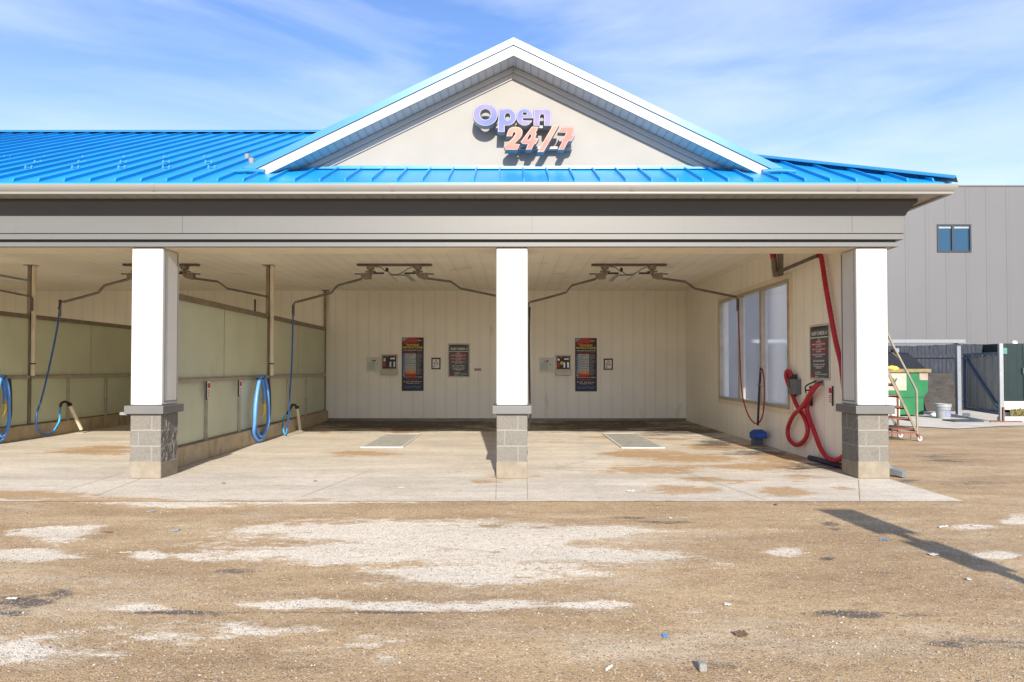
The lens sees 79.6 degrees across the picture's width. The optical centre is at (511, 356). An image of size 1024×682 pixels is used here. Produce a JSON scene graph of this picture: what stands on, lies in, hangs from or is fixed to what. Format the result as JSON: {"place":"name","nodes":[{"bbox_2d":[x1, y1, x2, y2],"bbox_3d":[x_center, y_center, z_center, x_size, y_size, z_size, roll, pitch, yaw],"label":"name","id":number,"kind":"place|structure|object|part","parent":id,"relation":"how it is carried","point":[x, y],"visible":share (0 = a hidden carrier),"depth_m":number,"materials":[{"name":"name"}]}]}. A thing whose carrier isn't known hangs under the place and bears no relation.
{"place":"outdoors","nodes":[
{"label":"outdoors","id":0,"kind":"place"},
{"bbox_2d":[0,425,1023,681],"bbox_3d":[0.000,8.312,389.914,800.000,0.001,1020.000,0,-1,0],"label":"ground","id":1,"kind":"structure","parent":0,"point":[980,469],"depth_m":4.22,"materials":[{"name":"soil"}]},
{"bbox_2d":[0,421,961,500],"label":"concrete apron","id":2,"kind":"object","parent":1,"relation":"on","point":[445,461],"visible":0.73,"depth_m":9.01,"materials":[{"name":"beige concrete"}]},
{"bbox_2d":[0,265,131,443],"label":"bay partition","id":3,"kind":"object","parent":2,"relation":"on","point":[90,360],"visible":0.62,"depth_m":13.83,"materials":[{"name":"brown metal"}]},
{"bbox_2d":[0,374,12,441],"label":"coiled hose","id":4,"kind":"object","parent":3,"relation":"attached to","point":[5,383],"visible":1,"depth_m":12.05,"materials":[{"name":"blue plastic"}]},
{"bbox_2d":[67,403,86,432],"bbox_3d":[-9.820,1.386,13.830,0.160,0.712,0.492,0,-1,0],"label":"wand holder","id":5,"kind":"object","parent":2,"relation":"on","point":[74,414],"visible":1,"depth_m":13.80,"materials":[{"name":"beige plastic"}]},
{"bbox_2d":[177,265,329,467],"bbox_3d":[-5.122,-0.097,13.001,0.231,3.648,8.505,0,-1,-1],"label":"bay partition","id":6,"kind":"object","parent":2,"relation":"on","point":[223,349],"visible":0.81,"depth_m":11.44,"materials":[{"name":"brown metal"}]},
{"bbox_2d":[206,381,209,399],"bbox_3d":[-4.960,0.555,10.024,0.024,0.300,0.107,0,-1,0],"label":"warning tag","id":7,"kind":"object","parent":6,"relation":"attached to","point":[207,389],"visible":1,"depth_m":9.99,"materials":[{"name":"white plastic"}]},
{"bbox_2d":[238,380,241,396],"bbox_3d":[-4.970,0.580,11.222,0.024,0.300,0.107,0,-1,0],"label":"warning tag","id":8,"kind":"object","parent":6,"relation":"attached to","point":[240,387],"visible":1,"depth_m":11.19,"materials":[{"name":"white plastic"}]},
{"bbox_2d":[252,374,270,441],"bbox_3d":[-4.940,1.024,12.182,0.192,1.341,0.903,0,-1,0],"label":"coiled hose","id":9,"kind":"object","parent":6,"relation":"hanging from","point":[263,381],"visible":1,"depth_m":12.23,"materials":[{"name":"blue plastic"}]},
{"bbox_2d":[295,406,303,430],"bbox_3d":[-4.980,1.451,14.344,0.160,0.616,0.334,0,-1,0],"label":"wand holder","id":10,"kind":"object","parent":2,"relation":"on","point":[298,418],"visible":0.97,"depth_m":14.31,"materials":[{"name":"beige plastic"}]},
{"bbox_2d":[360,434,420,447],"bbox_3d":[-2.417,1.707,12.542,0.794,0.020,2.281,0,-1,0],"label":"floor grate","id":11,"kind":"object","parent":2,"relation":"on","point":[393,441],"visible":1,"depth_m":12.26,"materials":[{"name":"grey metal"}]},
{"bbox_2d":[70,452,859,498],"bbox_3d":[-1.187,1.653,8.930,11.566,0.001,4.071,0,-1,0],"label":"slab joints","id":12,"kind":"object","parent":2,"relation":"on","point":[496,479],"visible":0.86,"depth_m":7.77,"materials":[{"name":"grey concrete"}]},
{"bbox_2d":[0,37,958,478],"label":"car wash building","id":13,"kind":"structure","parent":2,"relation":"on","point":[426,171],"depth_m":8.73,"materials":[{"name":"beige metal"}]},
{"bbox_2d":[0,274,26,281],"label":"ceiling light","id":14,"kind":"object","parent":13,"relation":"attached to","point":[11,278],"visible":0.75,"depth_m":14.79,"materials":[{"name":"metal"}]},
{"bbox_2d":[0,289,33,310],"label":"ceiling boom","id":15,"kind":"object","parent":13,"relation":"hanging from","point":[30,296],"visible":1,"depth_m":12.78,"materials":[{"name":"black metal"}]},
{"bbox_2d":[59,264,269,315],"bbox_3d":[-7.231,-1.379,12.796,4.388,1.092,0.170,0,-1,0],"label":"ceiling boom","id":16,"kind":"object","parent":13,"relation":"hanging from","point":[185,268],"visible":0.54,"depth_m":12.78,"materials":[{"name":"black metal"}]},
{"bbox_2d":[35,300,69,434],"bbox_3d":[-9.823,0.250,13.114,0.482,2.846,1.040,0,-1,-27],"label":"pressure hose","id":17,"kind":"object","parent":16,"relation":"hanging from","point":[60,406],"visible":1,"depth_m":12.88,"materials":[{"name":"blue rubber"}]},
{"bbox_2d":[366,357,380,371],"bbox_3d":[-3.889,0.225,17.241,0.395,0.424,0.010,0,-1,0],"label":"payment notice","id":18,"kind":"object","parent":13,"relation":"attached to","point":[372,364],"visible":1,"depth_m":17.24,"materials":[{"name":"white paper"}]},
{"bbox_2d":[381,354,397,374],"bbox_3d":[-3.431,0.228,17.202,0.448,0.567,0.090,0,-1,0],"label":"coin meter","id":19,"kind":"object","parent":13,"relation":"attached to","point":[389,364],"visible":1,"depth_m":17.18,"materials":[{"name":"metal"}]},
{"bbox_2d":[293,264,495,315],"bbox_3d":[-2.369,-1.379,12.796,4.388,1.092,0.170,0,-1,0],"label":"ceiling boom","id":20,"kind":"object","parent":13,"relation":"hanging from","point":[371,267],"visible":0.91,"depth_m":12.78,"materials":[{"name":"black metal"}]},
{"bbox_2d":[282,305,295,435],"bbox_3d":[-4.808,0.328,13.193,0.297,2.795,1.021,0,-1,-16],"label":"pressure hose","id":21,"kind":"object","parent":20,"relation":"hanging from","point":[289,410],"visible":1,"depth_m":12.78,"materials":[{"name":"blue rubber"}]},
{"bbox_2d":[388,274,415,281],"bbox_3d":[-2.630,-1.872,14.767,0.480,0.039,1.080,0,-1,0],"label":"ceiling light","id":22,"kind":"object","parent":13,"relation":"attached to","point":[403,277],"visible":1,"depth_m":14.63,"materials":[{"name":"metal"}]},
{"bbox_2d":[402,337,423,390],"bbox_3d":[-2.784,0.217,17.238,0.610,1.498,0.018,0,-1,0],"label":"instruction poster","id":23,"kind":"object","parent":13,"relation":"attached to","point":[412,363],"visible":1,"depth_m":17.23,"materials":[{"name":"black metal"}]},
{"bbox_2d":[431,358,440,368],"bbox_3d":[-2.133,0.199,17.238,0.258,0.325,0.018,0,-1,0],"label":"framed notice","id":24,"kind":"object","parent":13,"relation":"attached to","point":[435,363],"visible":1,"depth_m":17.23,"materials":[{"name":"white paper"}]},
{"bbox_2d":[448,343,469,376],"bbox_3d":[-1.491,0.112,17.241,0.622,0.953,0.016,0,-1,0],"label":"price sign","id":25,"kind":"object","parent":13,"relation":"attached to","point":[458,359],"visible":1,"depth_m":17.24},
{"bbox_2d":[473,103,574,154],"bbox_3d":[0.163,-3.178,8.651,1.423,0.693,0.251,0,-1,0],"label":"wall sign","id":26,"kind":"object","parent":13,"relation":"attached to","point":[523,119],"visible":1,"depth_m":8.55,"materials":[{"name":"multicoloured plastic"}]},
{"bbox_2d":[539,357,553,372],"bbox_3d":[0.965,0.240,17.241,0.401,0.424,0.010,0,-1,0],"label":"payment notice","id":27,"kind":"object","parent":13,"relation":"attached to","point":[546,364],"visible":1,"depth_m":17.24,"materials":[{"name":"white paper"}]},
{"bbox_2d":[555,355,570,374],"bbox_3d":[1.433,0.243,17.201,0.430,0.567,0.090,0,-1,0],"label":"coin meter","id":28,"kind":"object","parent":13,"relation":"attached to","point":[562,364],"visible":1,"depth_m":17.18,"materials":[{"name":"metal"}]},
{"bbox_2d":[575,338,596,390],"bbox_3d":[2.076,0.232,17.238,0.610,1.498,0.018,0,-1,0],"label":"instruction poster","id":29,"kind":"object","parent":13,"relation":"attached to","point":[585,364],"visible":1,"depth_m":17.23,"materials":[{"name":"black metal"}]},
{"bbox_2d":[604,359,612,369],"bbox_3d":[2.701,0.218,17.238,0.256,0.318,0.018,0,-1,0],"label":"framed notice","id":30,"kind":"object","parent":13,"relation":"attached to","point":[608,364],"visible":1,"depth_m":17.23,"materials":[{"name":"white paper"}]},
{"bbox_2d":[608,274,635,281],"bbox_3d":[2.630,-1.872,14.767,0.480,0.039,1.080,0,-1,0],"label":"ceiling light","id":31,"kind":"object","parent":13,"relation":"attached to","point":[619,277],"visible":1,"depth_m":14.63,"materials":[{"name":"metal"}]},
{"bbox_2d":[528,264,737,315],"bbox_3d":[2.515,-1.379,12.796,4.388,1.092,0.170,0,-1,0],"label":"ceiling boom","id":32,"kind":"object","parent":13,"relation":"hanging from","point":[605,268],"visible":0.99,"depth_m":12.78,"materials":[{"name":"black metal"}]},
{"bbox_2d":[527,307,530,430],"bbox_3d":[0.325,0.273,12.851,0.215,2.611,0.135,-1,-1,38],"label":"pressure hose","id":33,"kind":"object","parent":32,"relation":"hanging from","point":[529,364],"visible":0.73,"depth_m":12.76,"materials":[{"name":"rubber"}]},
{"bbox_2d":[737,299,764,423],"bbox_3d":[4.716,0.059,12.140,0.077,2.520,1.313,0,-1,0],"label":"pressure hose","id":34,"kind":"object","parent":32,"relation":"hanging from","point":[741,378],"visible":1,"depth_m":12.49,"materials":[{"name":"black rubber"}]},
{"bbox_3d":[4.907,-0.190,12.585,0.125,2.480,3.820,0,-1,0],"label":"window","id":35,"kind":"part","parent":13,"relation":"part of","materials":[{"name":"glass"}]},
{"bbox_2d":[770,254,817,276],"bbox_3d":[4.803,-1.658,10.465,0.149,0.614,1.786,0,-1,0],"label":"wall boom","id":36,"kind":"object","parent":13,"relation":"attached to","point":[778,271],"depth_m":11.08,"materials":[{"name":"brown metal"}]},
{"bbox_2d":[784,254,842,462],"bbox_3d":[4.752,-0.015,9.690,0.186,3.212,2.223,0,-1,0],"label":"vacuum hose","id":37,"kind":"object","parent":36,"relation":"hanging from","point":[807,419],"visible":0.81,"depth_m":9.61,"materials":[{"name":"red rubber"}]},
{"bbox_2d":[788,374,800,396],"bbox_3d":[4.819,0.495,10.489,0.118,0.380,0.260,0,-1,0],"label":"nozzle holder","id":38,"kind":"object","parent":13,"relation":"attached to","point":[794,389],"visible":1,"depth_m":10.39,"materials":[{"name":"grey metal"}]},
{"bbox_2d":[806,386,812,405],"bbox_3d":[4.844,0.643,9.992,0.068,0.320,0.130,0,-1,0],"label":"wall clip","id":39,"kind":"object","parent":13,"relation":"attached to","point":[811,403],"depth_m":9.97,"materials":[{"name":"black metal"}]},
{"bbox_2d":[804,379,823,392],"bbox_3d":[4.789,0.476,9.758,0.184,0.222,0.300,0,-1,0],"label":"hose hook","id":40,"kind":"object","parent":13,"relation":"attached to","point":[820,381],"visible":0.85,"depth_m":9.82,"materials":[{"name":"black metal"}]},
{"bbox_2d":[809,323,830,379],"bbox_3d":[4.870,-0.069,9.730,0.016,0.883,0.647,0,-1,0],"label":"price sign","id":41,"kind":"object","parent":13,"relation":"attached to","point":[820,351],"visible":1,"depth_m":9.69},
{"bbox_2d":[829,386,832,405],"bbox_3d":[4.863,0.601,9.370,0.016,0.300,0.107,0,-1,0],"label":"warning tag","id":42,"kind":"object","parent":13,"relation":"attached to","point":[830,395],"visible":1,"depth_m":9.34,"materials":[{"name":"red plastic"}]},
{"bbox_2d":[602,433,664,447],"bbox_3d":[2.418,1.707,12.559,0.801,0.020,2.467,0,-1,0],"label":"floor grate","id":43,"kind":"object","parent":2,"relation":"on","point":[628,440],"visible":1,"depth_m":12.39,"materials":[{"name":"grey metal"}]},
{"bbox_2d":[749,367,766,444],"bbox_3d":[4.700,0.958,11.731,0.240,1.493,0.476,0,-1,0],"label":"foam brush","id":44,"kind":"object","parent":2,"relation":"on","point":[757,436],"visible":1,"depth_m":11.71,"materials":[{"name":"blue plastic"}]},
{"bbox_2d":[807,455,841,468],"bbox_3d":[4.827,1.620,9.416,0.097,0.094,0.963,0,-1,-5],"label":"nozzle tube","id":45,"kind":"object","parent":2,"relation":"on","point":[822,460],"visible":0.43,"depth_m":9.45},
{"bbox_2d":[697,660,706,671],"bbox_3d":[0.943,1.535,3.045,0.040,0.044,0.048,0,-1,0],"label":"stone block","id":46,"kind":"object","parent":1,"relation":"on","point":[701,665],"depth_m":3.02,"materials":[{"name":"white stone"}]},
{"bbox_2d":[733,630,748,636],"bbox_3d":[1.284,1.551,3.444,0.075,0.018,0.060,0,-1,-11],"label":"leaf clump","id":47,"kind":"object","parent":1,"relation":"on","point":[742,633],"visible":1,"depth_m":3.44,"materials":[{"name":"brown plant"}]},
{"bbox_2d":[888,332,921,440],"bbox_3d":[7.498,0.376,12.805,1.645,2.691,0.668,0,-1,0],"label":"rolling ladder","id":48,"kind":"object","parent":1,"relation":"on","point":[897,427],"visible":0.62,"depth_m":12.49,"materials":[{"name":"metal"}]},
{"bbox_2d":[895,409,1023,428],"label":"concrete pad","id":49,"kind":"object","parent":1,"relation":"on","point":[926,419],"visible":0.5,"depth_m":16.82,"materials":[{"name":"grey concrete"}]},
{"bbox_2d":[889,419,899,424],"bbox_3d":[9.408,1.700,15.860,1.020,0.126,0.300,0,-1,0],"label":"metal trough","id":50,"kind":"object","parent":49,"relation":"on","point":[891,422],"visible":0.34,"depth_m":15.71,"materials":[{"name":"metal"}]},
{"bbox_2d":[888,352,930,414],"bbox_3d":[11.683,0.769,19.314,2.181,2.017,1.650,0,-1,0],"label":"dumpster","id":51,"kind":"object","parent":49,"relation":"on","point":[917,371],"visible":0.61,"depth_m":18.59,"materials":[{"name":"green paint"}]},
{"bbox_2d":[888,340,966,414],"bbox_3d":[10.830,0.656,19.221,6.661,2.360,0.260,0,-1,0],"label":"enclosure frame","id":52,"kind":"object","parent":49,"relation":"on","point":[958,397],"visible":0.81,"depth_m":19.22,"materials":[{"name":"metal"}]},
{"bbox_2d":[888,344,983,408],"bbox_3d":[13.194,0.719,21.106,7.388,2.299,0.230,0,-1,0],"label":"wooden fence","id":53,"kind":"object","parent":49,"relation":"on","point":[937,359],"visible":0.15,"depth_m":21.21,"materials":[{"name":"grey wood"}]},
{"bbox_2d":[924,374,954,410],"bbox_3d":[14.524,1.214,20.902,1.254,1.261,0.440,0,-1,0],"label":"plywood sheet","id":54,"kind":"object","parent":49,"relation":"on","point":[941,388],"visible":0.84,"depth_m":20.90,"materials":[{"name":"grey wood"}]},
{"bbox_2d":[934,403,952,418],"bbox_3d":[12.532,1.585,17.846,0.424,0.430,0.457,0,-1,0],"label":"bucket","id":55,"kind":"object","parent":49,"relation":"on","point":[942,410],"visible":1,"depth_m":17.72,"materials":[{"name":"white plastic"}]},
{"bbox_2d":[962,413,969,416],"bbox_3d":[13.347,1.715,18.050,0.160,0.100,0.120,0,-1,0],"label":"block","id":56,"kind":"object","parent":49,"relation":"on","point":[966,414],"depth_m":17.99,"materials":[{"name":"grey concrete"}]},
{"bbox_2d":[963,344,1021,421],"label":"wooden gate","id":57,"kind":"structure","parent":49,"relation":"on","point":[985,382],"depth_m":17.63,"materials":[{"name":"grey wood"}]},
{"bbox_2d":[997,416,1023,421],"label":"kerb","id":58,"kind":"structure","parent":1,"relation":"on","point":[1014,418],"depth_m":16.72,"materials":[{"name":"concrete"}]},
{"bbox_2d":[1010,408,1023,415],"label":"grass","id":59,"kind":"structure","parent":1,"relation":"on","point":[1017,412],"depth_m":18.55,"materials":[{"name":"yellow plant"}]},
{"bbox_2d":[0,0,1023,184],"label":"sky","id":60,"kind":"structure","parent":0,"point":[932,86],"materials":[{"name":"blue"}]},
{"bbox_2d":[888,397,899,416],"bbox_3d":[10.872,1.499,18.104,0.820,0.606,0.500,0,-1,0],"label":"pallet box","id":61,"kind":"object","parent":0,"point":[891,400],"visible":0.04,"depth_m":17.86,"materials":[{"name":"plastic"}]},
{"bbox_2d":[887,185,1023,345],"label":"grey building","id":62,"kind":"structure","parent":0,"point":[955,265],"depth_m":26.07,"materials":[{"name":"metal"}]},
{"bbox_2d":[937,224,971,251],"bbox_3d":[18.767,-5.014,26.126,1.450,1.194,0.130,0,-1,0],"label":"window","id":63,"kind":"structure","parent":62,"relation":"in","point":[950,237],"depth_m":26.12,"materials":[{"name":"blue glass"}]},
{"bbox_2d":[942,419,983,421],"bbox_3d":[12.401,1.764,16.898,0.800,0.037,0.500,0,-1,0],"label":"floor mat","id":64,"kind":"object","parent":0,"point":[962,420],"visible":1,"depth_m":16.70,"materials":[{"name":"grey rubber"}]},
{"bbox_2d":[983,341,1023,409],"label":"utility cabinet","id":65,"kind":"object","parent":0,"point":[1013,355],"visible":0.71,"depth_m":20.29,"materials":[{"name":"metal"}]}
]}

